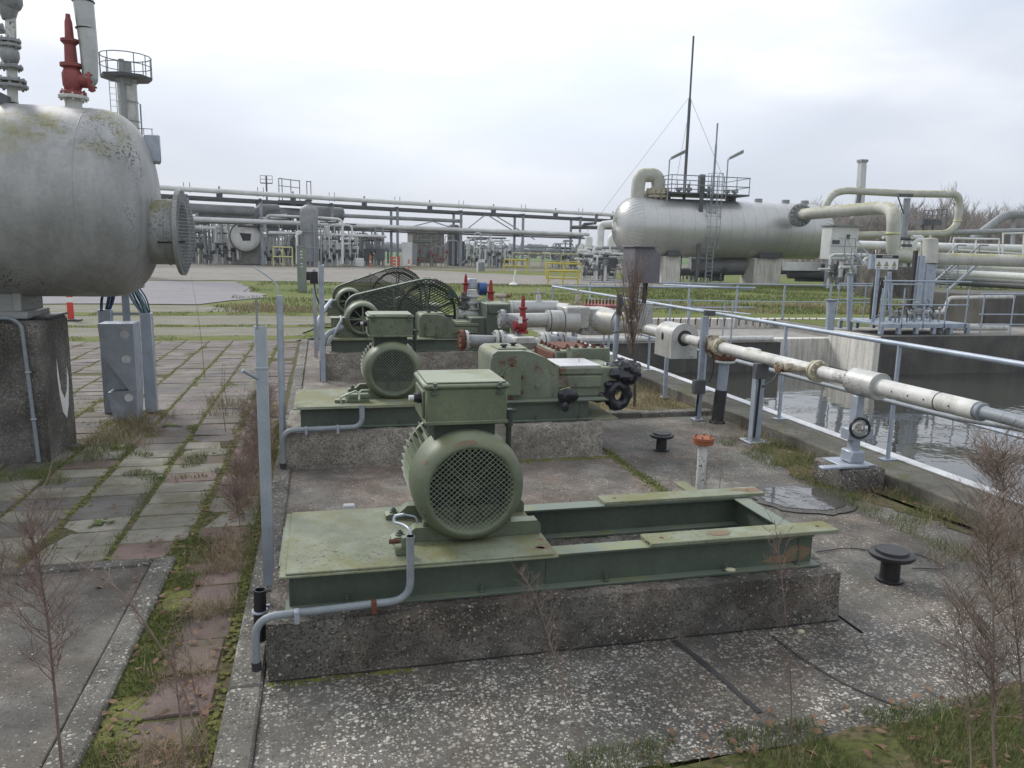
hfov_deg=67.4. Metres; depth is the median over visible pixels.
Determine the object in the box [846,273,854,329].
steel post
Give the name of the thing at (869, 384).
pipe
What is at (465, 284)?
relief valve
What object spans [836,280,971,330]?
railing
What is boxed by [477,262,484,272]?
cabinet
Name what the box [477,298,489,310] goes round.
pipe
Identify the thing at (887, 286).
instrument column
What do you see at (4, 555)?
dry weed
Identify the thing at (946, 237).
bare tree
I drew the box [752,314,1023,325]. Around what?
lawn
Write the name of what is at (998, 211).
bare tree
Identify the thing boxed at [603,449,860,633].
joint filler
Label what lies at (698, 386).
pipe support
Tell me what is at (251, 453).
dry weed
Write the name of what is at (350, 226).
pipe
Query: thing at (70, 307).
marker post
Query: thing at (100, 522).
rosette weed
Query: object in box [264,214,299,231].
pipe
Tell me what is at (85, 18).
vent pipe
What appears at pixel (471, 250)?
pipework module
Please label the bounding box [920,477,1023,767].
dry weed
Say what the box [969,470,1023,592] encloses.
dry weed
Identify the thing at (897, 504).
soil
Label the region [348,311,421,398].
electric motor
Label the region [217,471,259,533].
dry weed
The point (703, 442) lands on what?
riser pipe
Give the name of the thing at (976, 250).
railing
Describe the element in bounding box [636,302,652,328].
clad cylinder
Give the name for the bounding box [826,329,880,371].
basin wall
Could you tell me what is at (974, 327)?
pipe
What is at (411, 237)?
building
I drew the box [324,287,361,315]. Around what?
electric motor
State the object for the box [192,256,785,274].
gravel yard
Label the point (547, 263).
barrier
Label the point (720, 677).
tar joint
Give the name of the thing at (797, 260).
undergrowth
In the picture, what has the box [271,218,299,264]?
pipework module
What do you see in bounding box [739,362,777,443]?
pipe support
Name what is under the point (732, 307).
railing
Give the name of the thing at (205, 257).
pipework module
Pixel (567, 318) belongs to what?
header pipe
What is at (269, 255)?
pipework module
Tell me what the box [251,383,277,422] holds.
dry weed
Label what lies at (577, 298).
valve
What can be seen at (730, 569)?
stone
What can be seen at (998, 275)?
pipe
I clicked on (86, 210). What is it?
pressure vessel
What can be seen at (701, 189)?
service platform
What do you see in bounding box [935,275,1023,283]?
pipe
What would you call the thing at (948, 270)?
stair
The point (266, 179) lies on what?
lamp cage
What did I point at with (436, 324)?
pump crankcase
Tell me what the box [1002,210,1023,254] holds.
bare tree
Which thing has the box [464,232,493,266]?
pipework module
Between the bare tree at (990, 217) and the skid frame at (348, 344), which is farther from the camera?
the bare tree at (990, 217)
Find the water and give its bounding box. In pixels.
[672,365,1023,498]
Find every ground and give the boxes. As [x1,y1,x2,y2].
[43,260,1023,767]
[589,383,694,410]
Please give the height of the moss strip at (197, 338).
0.001 m
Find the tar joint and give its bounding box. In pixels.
[270,618,903,712]
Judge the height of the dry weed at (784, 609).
1.001 m
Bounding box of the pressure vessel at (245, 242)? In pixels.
[229,214,286,263]
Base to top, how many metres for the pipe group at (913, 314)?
0.601 m
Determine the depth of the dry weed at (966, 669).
3.02 m
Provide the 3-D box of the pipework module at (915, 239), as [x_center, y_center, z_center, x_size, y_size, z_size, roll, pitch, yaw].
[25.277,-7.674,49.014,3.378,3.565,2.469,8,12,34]
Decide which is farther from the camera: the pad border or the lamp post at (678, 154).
the lamp post at (678, 154)
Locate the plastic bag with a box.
[558,387,578,411]
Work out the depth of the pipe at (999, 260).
23.44 m
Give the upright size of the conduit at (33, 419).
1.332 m
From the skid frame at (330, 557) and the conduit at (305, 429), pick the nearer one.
the skid frame at (330, 557)
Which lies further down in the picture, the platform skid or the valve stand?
the valve stand
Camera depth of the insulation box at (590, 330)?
12.23 m
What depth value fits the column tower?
45.64 m
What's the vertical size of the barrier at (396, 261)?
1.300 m
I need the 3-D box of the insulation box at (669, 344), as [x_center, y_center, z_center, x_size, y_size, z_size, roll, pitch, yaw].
[2.205,-0.606,10.339,0.382,0.464,0.533,-1,10,-14]
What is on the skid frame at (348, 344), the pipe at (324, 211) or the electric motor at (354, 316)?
the electric motor at (354, 316)
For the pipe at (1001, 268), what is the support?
on the pipe at (998, 275)
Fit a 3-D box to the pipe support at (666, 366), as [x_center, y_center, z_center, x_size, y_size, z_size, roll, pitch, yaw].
[2.184,-0.225,10.873,0.118,0.850,0.120,-1,10,-14]
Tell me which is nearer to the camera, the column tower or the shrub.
the shrub
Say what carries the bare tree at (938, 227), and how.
on the gravel yard at (534, 267)
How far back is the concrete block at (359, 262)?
87.91 m
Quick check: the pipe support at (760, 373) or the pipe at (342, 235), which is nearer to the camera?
the pipe support at (760, 373)
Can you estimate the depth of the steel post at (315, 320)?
14.05 m
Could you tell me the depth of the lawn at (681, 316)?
26.13 m
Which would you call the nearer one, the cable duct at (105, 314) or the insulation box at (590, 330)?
the cable duct at (105, 314)
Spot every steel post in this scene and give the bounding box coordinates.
[112,294,139,320]
[241,298,274,585]
[253,266,285,457]
[306,269,317,357]
[310,265,325,381]
[612,294,627,360]
[824,299,837,329]
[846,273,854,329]
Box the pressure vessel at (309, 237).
[295,199,323,265]
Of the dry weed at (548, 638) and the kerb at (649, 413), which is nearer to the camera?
the dry weed at (548, 638)
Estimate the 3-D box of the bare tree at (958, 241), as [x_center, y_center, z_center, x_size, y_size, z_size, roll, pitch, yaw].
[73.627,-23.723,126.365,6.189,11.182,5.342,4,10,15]
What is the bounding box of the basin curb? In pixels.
[610,356,1023,543]
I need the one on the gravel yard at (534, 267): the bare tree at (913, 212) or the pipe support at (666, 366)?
the bare tree at (913, 212)
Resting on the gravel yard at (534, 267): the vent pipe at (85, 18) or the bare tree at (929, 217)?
the bare tree at (929, 217)
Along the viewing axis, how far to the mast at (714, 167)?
57.00 m
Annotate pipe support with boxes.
[659,357,669,397]
[690,310,715,420]
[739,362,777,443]
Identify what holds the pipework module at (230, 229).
on the gravel yard at (534, 267)
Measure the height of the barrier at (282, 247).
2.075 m
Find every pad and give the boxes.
[0,567,148,767]
[284,340,658,526]
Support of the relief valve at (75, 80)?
on the pressure vessel at (86, 210)
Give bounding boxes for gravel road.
[149,264,730,286]
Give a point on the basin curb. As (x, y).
(916, 480)
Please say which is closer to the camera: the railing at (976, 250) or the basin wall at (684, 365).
the basin wall at (684, 365)
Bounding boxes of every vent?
[650,431,673,451]
[868,544,915,584]
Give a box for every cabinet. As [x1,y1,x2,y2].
[97,321,142,420]
[296,246,306,291]
[402,242,416,265]
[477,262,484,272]
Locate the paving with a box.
[0,340,297,767]
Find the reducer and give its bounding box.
[590,309,639,333]
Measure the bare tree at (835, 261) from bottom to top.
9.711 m
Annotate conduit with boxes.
[0,316,40,461]
[251,535,414,671]
[279,405,364,467]
[317,299,333,349]
[320,315,343,381]
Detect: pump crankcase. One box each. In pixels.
[394,295,441,313]
[415,301,509,338]
[478,340,618,399]
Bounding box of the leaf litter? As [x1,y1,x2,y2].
[29,388,1023,767]
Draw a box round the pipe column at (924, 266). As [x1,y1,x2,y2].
[907,235,937,318]
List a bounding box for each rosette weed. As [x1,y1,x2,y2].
[87,517,115,527]
[155,422,178,427]
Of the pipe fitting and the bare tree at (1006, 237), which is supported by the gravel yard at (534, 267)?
the bare tree at (1006, 237)
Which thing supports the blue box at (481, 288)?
attached to the relief valve at (490, 292)
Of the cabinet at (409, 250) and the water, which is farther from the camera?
the cabinet at (409, 250)
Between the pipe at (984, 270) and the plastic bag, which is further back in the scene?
the pipe at (984, 270)
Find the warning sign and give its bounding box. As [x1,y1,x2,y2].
[867,254,898,322]
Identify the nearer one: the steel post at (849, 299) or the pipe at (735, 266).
the steel post at (849, 299)
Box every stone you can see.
[725,568,735,571]
[797,629,804,633]
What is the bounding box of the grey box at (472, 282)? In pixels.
[467,278,476,288]
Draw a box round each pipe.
[71,0,97,86]
[196,204,344,221]
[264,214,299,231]
[296,230,301,263]
[318,216,343,263]
[339,224,352,239]
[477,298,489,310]
[497,309,522,336]
[498,313,548,327]
[507,301,572,312]
[544,305,589,336]
[571,214,611,253]
[577,336,773,342]
[584,233,614,253]
[631,168,670,198]
[638,323,1023,429]
[681,257,786,275]
[692,433,713,489]
[709,354,735,423]
[735,360,1023,432]
[788,201,920,262]
[822,187,1023,238]
[857,241,1022,252]
[907,295,1015,313]
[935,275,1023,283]
[935,279,1023,288]
[936,269,1023,279]
[936,324,1009,333]
[937,253,1023,266]
[937,267,1023,272]
[938,265,1023,270]
[969,210,1023,254]
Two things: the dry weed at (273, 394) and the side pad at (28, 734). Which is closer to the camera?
the side pad at (28, 734)
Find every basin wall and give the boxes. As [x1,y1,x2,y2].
[527,318,839,328]
[588,341,780,372]
[774,337,828,361]
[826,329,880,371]
[873,334,1023,374]
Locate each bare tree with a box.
[833,217,842,263]
[841,216,862,261]
[853,215,883,261]
[855,200,885,254]
[863,215,877,253]
[874,215,911,239]
[894,197,927,222]
[901,198,953,237]
[901,213,921,241]
[911,202,949,228]
[927,208,946,252]
[933,216,952,252]
[935,196,976,252]
[939,198,998,241]
[941,181,986,252]
[942,212,973,252]
[963,213,995,253]
[966,219,979,252]
[967,204,1004,253]
[969,206,995,235]
[990,202,1019,242]
[991,220,1021,253]
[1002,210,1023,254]
[1003,200,1023,242]
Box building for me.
[407,231,445,262]
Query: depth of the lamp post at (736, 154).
55.75 m
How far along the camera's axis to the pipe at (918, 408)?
6.69 m
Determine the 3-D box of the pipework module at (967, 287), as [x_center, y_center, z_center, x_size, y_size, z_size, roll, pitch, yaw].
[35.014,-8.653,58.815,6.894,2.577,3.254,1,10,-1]
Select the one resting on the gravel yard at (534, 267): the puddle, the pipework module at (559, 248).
the pipework module at (559, 248)
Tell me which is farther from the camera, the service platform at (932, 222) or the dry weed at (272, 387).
the service platform at (932, 222)
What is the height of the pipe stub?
0.267 m
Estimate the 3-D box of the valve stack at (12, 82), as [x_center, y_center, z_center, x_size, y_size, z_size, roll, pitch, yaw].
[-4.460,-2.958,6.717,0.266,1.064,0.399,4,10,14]
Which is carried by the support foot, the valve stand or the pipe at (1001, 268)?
the valve stand
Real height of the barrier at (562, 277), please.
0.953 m
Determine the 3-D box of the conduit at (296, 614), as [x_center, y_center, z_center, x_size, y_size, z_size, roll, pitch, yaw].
[-0.828,1.019,3.581,0.754,0.585,0.054,-2,10,-16]
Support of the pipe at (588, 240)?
on the ground at (295, 294)
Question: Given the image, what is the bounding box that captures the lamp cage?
[260,175,272,199]
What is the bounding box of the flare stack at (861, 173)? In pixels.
[854,159,867,263]
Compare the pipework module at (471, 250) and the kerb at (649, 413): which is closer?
the kerb at (649, 413)
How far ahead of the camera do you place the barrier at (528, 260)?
99.82 m
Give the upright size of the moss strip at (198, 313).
0.001 m
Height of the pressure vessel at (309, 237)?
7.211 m
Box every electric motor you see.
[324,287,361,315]
[330,300,377,336]
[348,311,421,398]
[385,369,540,542]
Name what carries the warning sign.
on the platform skid
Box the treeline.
[197,238,940,260]
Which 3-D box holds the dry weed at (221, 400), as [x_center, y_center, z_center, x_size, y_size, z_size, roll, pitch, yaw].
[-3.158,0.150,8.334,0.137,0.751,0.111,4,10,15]
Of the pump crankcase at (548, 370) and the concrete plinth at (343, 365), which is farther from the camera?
the concrete plinth at (343, 365)
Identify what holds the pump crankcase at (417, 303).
on the skid frame
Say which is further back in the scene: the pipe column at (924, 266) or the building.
the building
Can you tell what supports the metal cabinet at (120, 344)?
on the paving
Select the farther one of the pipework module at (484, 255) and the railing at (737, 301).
the pipework module at (484, 255)
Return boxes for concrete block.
[355,258,363,266]
[855,265,910,297]
[905,289,1023,323]
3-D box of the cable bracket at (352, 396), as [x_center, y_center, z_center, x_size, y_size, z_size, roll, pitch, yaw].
[-1.496,0.120,7.192,0.320,0.130,0.232,-1,10,-14]
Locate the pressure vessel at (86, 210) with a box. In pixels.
[0,103,195,318]
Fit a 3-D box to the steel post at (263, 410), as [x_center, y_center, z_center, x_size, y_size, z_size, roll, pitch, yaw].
[-1.452,0.375,4.375,0.174,1.720,0.076,-8,14,-44]
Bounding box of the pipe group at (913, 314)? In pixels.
[876,299,944,321]
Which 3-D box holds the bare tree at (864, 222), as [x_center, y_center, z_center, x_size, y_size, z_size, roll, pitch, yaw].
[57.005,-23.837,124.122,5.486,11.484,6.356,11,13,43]
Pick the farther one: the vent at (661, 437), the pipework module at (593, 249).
the pipework module at (593, 249)
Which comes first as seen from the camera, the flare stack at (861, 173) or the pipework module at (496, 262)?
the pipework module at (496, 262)
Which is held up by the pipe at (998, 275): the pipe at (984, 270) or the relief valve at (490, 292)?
the pipe at (984, 270)
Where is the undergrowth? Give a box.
[781,243,1018,265]
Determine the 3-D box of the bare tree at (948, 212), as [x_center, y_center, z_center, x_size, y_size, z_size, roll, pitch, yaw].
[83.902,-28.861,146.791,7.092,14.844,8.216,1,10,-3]
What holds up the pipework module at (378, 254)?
on the gravel yard at (534, 267)
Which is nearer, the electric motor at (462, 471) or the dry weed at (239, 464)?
the electric motor at (462, 471)
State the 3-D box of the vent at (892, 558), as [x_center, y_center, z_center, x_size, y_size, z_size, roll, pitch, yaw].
[2.395,1.142,4.857,0.269,0.204,0.269,-1,10,-14]
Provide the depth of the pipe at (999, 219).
74.65 m
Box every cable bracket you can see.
[335,390,368,403]
[389,513,418,555]
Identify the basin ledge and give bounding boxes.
[530,317,1023,336]
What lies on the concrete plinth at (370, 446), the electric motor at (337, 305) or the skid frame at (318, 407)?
the skid frame at (318, 407)
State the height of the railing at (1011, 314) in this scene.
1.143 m
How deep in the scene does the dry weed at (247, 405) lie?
7.63 m
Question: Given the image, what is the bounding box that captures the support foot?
[813,456,884,491]
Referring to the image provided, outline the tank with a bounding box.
[447,225,463,265]
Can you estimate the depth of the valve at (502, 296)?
13.87 m
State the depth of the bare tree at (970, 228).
130.33 m
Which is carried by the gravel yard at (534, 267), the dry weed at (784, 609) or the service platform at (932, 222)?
the service platform at (932, 222)
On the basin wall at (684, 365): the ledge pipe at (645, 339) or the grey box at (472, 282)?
the ledge pipe at (645, 339)
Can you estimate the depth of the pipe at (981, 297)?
22.55 m
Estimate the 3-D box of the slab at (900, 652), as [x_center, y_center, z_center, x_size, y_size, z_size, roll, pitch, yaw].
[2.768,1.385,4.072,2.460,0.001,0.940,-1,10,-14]
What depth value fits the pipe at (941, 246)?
76.31 m
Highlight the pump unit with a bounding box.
[782,262,854,281]
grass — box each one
[69,299,1023,767]
[672,681,1023,767]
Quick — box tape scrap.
[343,503,354,509]
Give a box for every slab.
[253,619,897,767]
[600,415,1023,632]
[861,600,1023,723]
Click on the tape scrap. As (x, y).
(349, 506)
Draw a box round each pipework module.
[191,213,223,263]
[197,225,266,262]
[207,224,241,263]
[217,205,259,262]
[260,217,292,264]
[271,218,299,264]
[317,220,349,265]
[322,228,381,264]
[335,223,358,265]
[353,226,388,265]
[413,232,458,266]
[442,237,514,265]
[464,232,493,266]
[492,240,511,266]
[520,246,577,266]
[552,240,576,267]
[574,254,622,280]
[577,241,623,277]
[682,263,726,281]
[818,253,874,289]
[882,235,937,266]
[936,284,1006,288]
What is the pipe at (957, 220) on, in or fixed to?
attached to the pipe at (999, 219)
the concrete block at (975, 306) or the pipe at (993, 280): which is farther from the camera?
the pipe at (993, 280)
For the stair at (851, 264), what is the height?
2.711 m
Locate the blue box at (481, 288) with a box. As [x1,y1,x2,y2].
[477,282,486,295]
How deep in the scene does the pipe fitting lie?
13.07 m
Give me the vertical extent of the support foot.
0.220 m
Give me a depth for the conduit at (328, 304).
15.20 m
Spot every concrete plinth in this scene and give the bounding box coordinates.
[265,526,840,681]
[286,410,602,470]
[325,345,534,379]
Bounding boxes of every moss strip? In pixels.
[50,311,453,315]
[68,324,330,327]
[69,335,319,341]
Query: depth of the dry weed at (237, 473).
5.65 m
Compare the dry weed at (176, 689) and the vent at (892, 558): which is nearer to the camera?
the dry weed at (176, 689)
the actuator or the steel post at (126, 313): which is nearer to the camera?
the steel post at (126, 313)
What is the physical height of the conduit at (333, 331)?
0.971 m
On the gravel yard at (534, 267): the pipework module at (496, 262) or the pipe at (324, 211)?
the pipework module at (496, 262)
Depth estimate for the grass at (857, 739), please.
3.18 m
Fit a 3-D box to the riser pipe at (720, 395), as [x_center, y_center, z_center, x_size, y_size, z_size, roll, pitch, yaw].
[2.551,0.056,9.325,0.278,0.851,0.257,-1,10,-14]
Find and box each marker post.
[66,296,82,320]
[509,270,517,284]
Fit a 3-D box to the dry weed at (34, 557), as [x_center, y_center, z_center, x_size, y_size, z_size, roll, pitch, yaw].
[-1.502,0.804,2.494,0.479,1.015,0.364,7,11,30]
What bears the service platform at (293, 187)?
on the pipe rack
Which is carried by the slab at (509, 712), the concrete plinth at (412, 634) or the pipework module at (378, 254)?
the concrete plinth at (412, 634)
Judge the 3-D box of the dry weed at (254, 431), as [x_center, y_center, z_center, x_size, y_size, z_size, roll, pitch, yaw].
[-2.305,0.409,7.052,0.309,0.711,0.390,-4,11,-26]
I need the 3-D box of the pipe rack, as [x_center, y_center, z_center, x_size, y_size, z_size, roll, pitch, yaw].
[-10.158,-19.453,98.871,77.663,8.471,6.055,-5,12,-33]
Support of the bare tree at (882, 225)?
on the gravel yard at (534, 267)
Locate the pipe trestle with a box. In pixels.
[895,193,913,244]
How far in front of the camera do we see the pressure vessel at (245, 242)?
85.87 m
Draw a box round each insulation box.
[575,306,613,334]
[654,321,697,358]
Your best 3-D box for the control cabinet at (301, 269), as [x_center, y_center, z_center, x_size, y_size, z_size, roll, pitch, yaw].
[-9.749,-5.339,35.636,0.460,2.109,0.390,-1,10,-14]
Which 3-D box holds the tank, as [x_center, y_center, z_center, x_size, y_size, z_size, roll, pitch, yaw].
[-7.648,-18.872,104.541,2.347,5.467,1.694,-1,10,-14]
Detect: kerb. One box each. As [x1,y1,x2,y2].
[211,339,307,767]
[607,408,711,417]
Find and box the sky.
[0,0,1023,254]
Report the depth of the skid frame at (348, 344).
12.17 m
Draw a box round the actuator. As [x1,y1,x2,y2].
[621,246,660,302]
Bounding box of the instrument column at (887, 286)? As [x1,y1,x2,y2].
[869,272,891,321]
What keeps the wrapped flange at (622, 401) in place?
attached to the pump crankcase at (548, 370)
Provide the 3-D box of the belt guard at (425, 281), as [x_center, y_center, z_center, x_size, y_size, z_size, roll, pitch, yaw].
[-1.867,-1.235,13.297,2.005,1.224,0.263,-1,10,-14]
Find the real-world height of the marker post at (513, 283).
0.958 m
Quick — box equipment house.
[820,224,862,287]
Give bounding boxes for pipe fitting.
[456,289,479,318]
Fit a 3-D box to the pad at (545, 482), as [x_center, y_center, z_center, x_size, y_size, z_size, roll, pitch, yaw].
[-1.437,0.090,11.108,3.098,0.001,12.900,-1,10,-14]
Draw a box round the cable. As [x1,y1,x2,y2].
[816,548,945,569]
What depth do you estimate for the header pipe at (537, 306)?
13.95 m
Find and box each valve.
[58,13,96,107]
[461,274,468,292]
[486,280,494,300]
[495,291,510,301]
[512,296,528,333]
[531,288,545,300]
[571,289,584,303]
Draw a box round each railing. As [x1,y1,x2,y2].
[550,285,1023,460]
[553,285,755,345]
[588,281,872,318]
[663,284,752,335]
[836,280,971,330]
[952,232,1023,254]
[978,293,1023,334]
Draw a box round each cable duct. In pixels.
[97,296,114,413]
[129,288,158,411]
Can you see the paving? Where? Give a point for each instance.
(153, 526)
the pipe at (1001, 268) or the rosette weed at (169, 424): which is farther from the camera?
the pipe at (1001, 268)
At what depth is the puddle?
6.46 m
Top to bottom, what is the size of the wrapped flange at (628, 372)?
0.456 m
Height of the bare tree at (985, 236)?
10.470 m
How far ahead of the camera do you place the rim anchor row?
24.93 m
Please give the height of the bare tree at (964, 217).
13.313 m
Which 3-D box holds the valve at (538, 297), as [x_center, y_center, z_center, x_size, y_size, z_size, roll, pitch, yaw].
[0.486,-1.604,14.059,0.280,0.290,0.099,-1,10,-14]
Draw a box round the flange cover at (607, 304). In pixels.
[584,299,615,307]
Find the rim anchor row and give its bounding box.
[657,318,816,326]
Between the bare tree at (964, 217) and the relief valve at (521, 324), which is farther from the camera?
the bare tree at (964, 217)
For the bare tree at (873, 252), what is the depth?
138.57 m
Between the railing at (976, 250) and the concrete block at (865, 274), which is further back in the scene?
the railing at (976, 250)
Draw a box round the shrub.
[611,250,651,406]
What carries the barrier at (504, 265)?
on the ground at (295, 294)
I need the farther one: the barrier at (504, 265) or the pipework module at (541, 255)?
the pipework module at (541, 255)
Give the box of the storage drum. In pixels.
[611,194,833,283]
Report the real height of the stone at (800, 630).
0.024 m
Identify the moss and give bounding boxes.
[0,345,666,767]
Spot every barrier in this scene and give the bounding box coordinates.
[272,246,292,265]
[391,256,399,266]
[503,259,526,272]
[511,252,577,268]
[545,262,581,278]
[547,270,578,284]
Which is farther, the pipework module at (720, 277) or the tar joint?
the pipework module at (720, 277)
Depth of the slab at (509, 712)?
3.45 m
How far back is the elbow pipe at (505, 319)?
10.12 m
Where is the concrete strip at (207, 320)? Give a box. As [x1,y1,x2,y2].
[43,305,330,342]
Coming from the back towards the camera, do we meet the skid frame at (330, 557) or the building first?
the building
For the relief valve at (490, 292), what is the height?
0.638 m
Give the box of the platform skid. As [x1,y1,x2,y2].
[837,318,970,334]
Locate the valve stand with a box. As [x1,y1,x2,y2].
[818,395,874,469]
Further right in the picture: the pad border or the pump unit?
the pump unit
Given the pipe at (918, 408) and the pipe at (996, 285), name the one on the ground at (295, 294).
the pipe at (996, 285)
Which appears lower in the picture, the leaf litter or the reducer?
the leaf litter
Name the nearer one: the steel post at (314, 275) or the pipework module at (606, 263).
the steel post at (314, 275)
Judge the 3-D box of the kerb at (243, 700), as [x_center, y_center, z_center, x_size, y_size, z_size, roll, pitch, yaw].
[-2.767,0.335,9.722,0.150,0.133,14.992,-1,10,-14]
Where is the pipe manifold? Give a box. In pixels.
[456,330,580,350]
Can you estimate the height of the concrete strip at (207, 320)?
0.001 m
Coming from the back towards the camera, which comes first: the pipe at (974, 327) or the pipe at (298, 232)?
the pipe at (298, 232)
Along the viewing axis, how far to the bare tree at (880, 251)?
130.17 m
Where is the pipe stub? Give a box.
[251,587,269,642]
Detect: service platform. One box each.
[278,178,311,204]
[663,173,750,282]
[915,209,947,237]
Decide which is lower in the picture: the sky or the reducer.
the reducer
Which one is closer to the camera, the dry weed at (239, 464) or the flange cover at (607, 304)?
the dry weed at (239, 464)
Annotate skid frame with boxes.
[278,481,838,609]
[293,388,617,427]
[328,333,510,351]
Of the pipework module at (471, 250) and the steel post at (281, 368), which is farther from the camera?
the pipework module at (471, 250)
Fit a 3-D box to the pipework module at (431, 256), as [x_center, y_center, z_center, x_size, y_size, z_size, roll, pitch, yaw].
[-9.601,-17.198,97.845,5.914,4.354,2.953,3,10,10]
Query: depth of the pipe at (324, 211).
87.37 m
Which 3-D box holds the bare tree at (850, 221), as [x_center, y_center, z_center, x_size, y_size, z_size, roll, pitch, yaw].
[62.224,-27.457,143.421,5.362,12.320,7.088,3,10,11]
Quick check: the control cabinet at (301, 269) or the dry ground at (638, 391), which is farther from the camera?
the control cabinet at (301, 269)
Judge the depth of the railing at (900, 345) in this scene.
7.64 m
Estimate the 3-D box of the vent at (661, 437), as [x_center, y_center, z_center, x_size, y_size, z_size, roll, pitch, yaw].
[1.555,0.596,7.980,0.247,0.188,0.247,-1,10,-14]
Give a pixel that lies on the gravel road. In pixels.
(239, 272)
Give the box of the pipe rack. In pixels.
[160,182,622,266]
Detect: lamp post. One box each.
[666,150,685,199]
[725,150,743,199]
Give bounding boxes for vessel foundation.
[0,312,76,464]
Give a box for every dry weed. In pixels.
[0,461,122,767]
[0,530,31,613]
[59,556,200,762]
[153,614,190,767]
[169,645,224,767]
[191,277,204,378]
[211,439,272,519]
[217,365,225,431]
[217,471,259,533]
[222,442,257,497]
[227,395,257,453]
[228,383,257,432]
[229,411,271,483]
[233,428,257,474]
[240,392,276,443]
[243,388,276,418]
[246,379,277,411]
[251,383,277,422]
[268,373,277,414]
[506,557,586,765]
[761,504,814,740]
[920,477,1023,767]
[922,545,1018,767]
[933,416,1023,731]
[940,411,1023,607]
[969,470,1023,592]
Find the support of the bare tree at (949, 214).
on the gravel yard at (534, 267)
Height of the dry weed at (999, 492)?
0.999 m
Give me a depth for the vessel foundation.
6.99 m
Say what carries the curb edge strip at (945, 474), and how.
on the basin curb
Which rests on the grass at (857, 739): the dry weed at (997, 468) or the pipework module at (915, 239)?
the dry weed at (997, 468)
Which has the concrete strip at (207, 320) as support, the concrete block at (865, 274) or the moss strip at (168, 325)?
the moss strip at (168, 325)
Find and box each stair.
[839,237,874,274]
[934,244,988,289]
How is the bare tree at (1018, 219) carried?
on the gravel yard at (534, 267)
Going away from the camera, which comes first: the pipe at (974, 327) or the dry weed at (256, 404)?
the dry weed at (256, 404)
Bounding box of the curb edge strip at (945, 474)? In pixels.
[553,332,1022,505]
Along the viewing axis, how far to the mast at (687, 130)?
55.73 m
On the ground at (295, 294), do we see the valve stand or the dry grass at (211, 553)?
the dry grass at (211, 553)
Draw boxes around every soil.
[744,428,1023,553]
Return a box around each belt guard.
[332,266,426,310]
[345,277,460,328]
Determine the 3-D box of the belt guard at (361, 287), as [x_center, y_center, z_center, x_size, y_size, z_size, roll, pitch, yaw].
[-2.918,-1.931,16.990,2.055,1.345,0.263,-1,10,-14]
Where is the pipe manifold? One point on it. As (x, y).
(466, 340)
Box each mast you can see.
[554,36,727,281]
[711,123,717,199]
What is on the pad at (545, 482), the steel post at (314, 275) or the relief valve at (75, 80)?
the steel post at (314, 275)
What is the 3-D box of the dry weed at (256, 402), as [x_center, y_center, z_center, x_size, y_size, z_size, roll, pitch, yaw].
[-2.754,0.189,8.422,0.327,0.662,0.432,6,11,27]
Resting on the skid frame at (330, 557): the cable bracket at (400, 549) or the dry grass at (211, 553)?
the cable bracket at (400, 549)
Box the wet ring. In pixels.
[752,483,855,514]
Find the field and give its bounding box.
[197,248,818,263]
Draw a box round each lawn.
[652,314,765,317]
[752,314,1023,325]
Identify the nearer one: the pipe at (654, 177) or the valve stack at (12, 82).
the valve stack at (12, 82)
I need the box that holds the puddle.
[761,486,845,509]
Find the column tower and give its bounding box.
[98,50,152,134]
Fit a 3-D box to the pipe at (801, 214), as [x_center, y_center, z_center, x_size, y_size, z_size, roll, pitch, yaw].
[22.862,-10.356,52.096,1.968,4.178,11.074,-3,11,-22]
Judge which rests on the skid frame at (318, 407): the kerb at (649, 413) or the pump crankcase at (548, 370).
the pump crankcase at (548, 370)
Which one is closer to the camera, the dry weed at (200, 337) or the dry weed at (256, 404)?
the dry weed at (256, 404)
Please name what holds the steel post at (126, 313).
attached to the metal cabinet at (120, 344)
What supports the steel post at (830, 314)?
on the basin wall at (846, 353)
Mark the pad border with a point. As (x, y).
(84, 720)
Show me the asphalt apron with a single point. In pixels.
(169, 292)
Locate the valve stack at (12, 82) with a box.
[0,0,28,104]
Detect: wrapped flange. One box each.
[592,357,640,402]
[604,380,632,410]
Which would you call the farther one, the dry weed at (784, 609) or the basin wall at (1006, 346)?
the basin wall at (1006, 346)
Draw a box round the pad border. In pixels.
[0,556,175,767]
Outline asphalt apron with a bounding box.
[42,281,266,303]
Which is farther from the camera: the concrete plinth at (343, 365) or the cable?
the concrete plinth at (343, 365)
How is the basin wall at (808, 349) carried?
on the basin floor

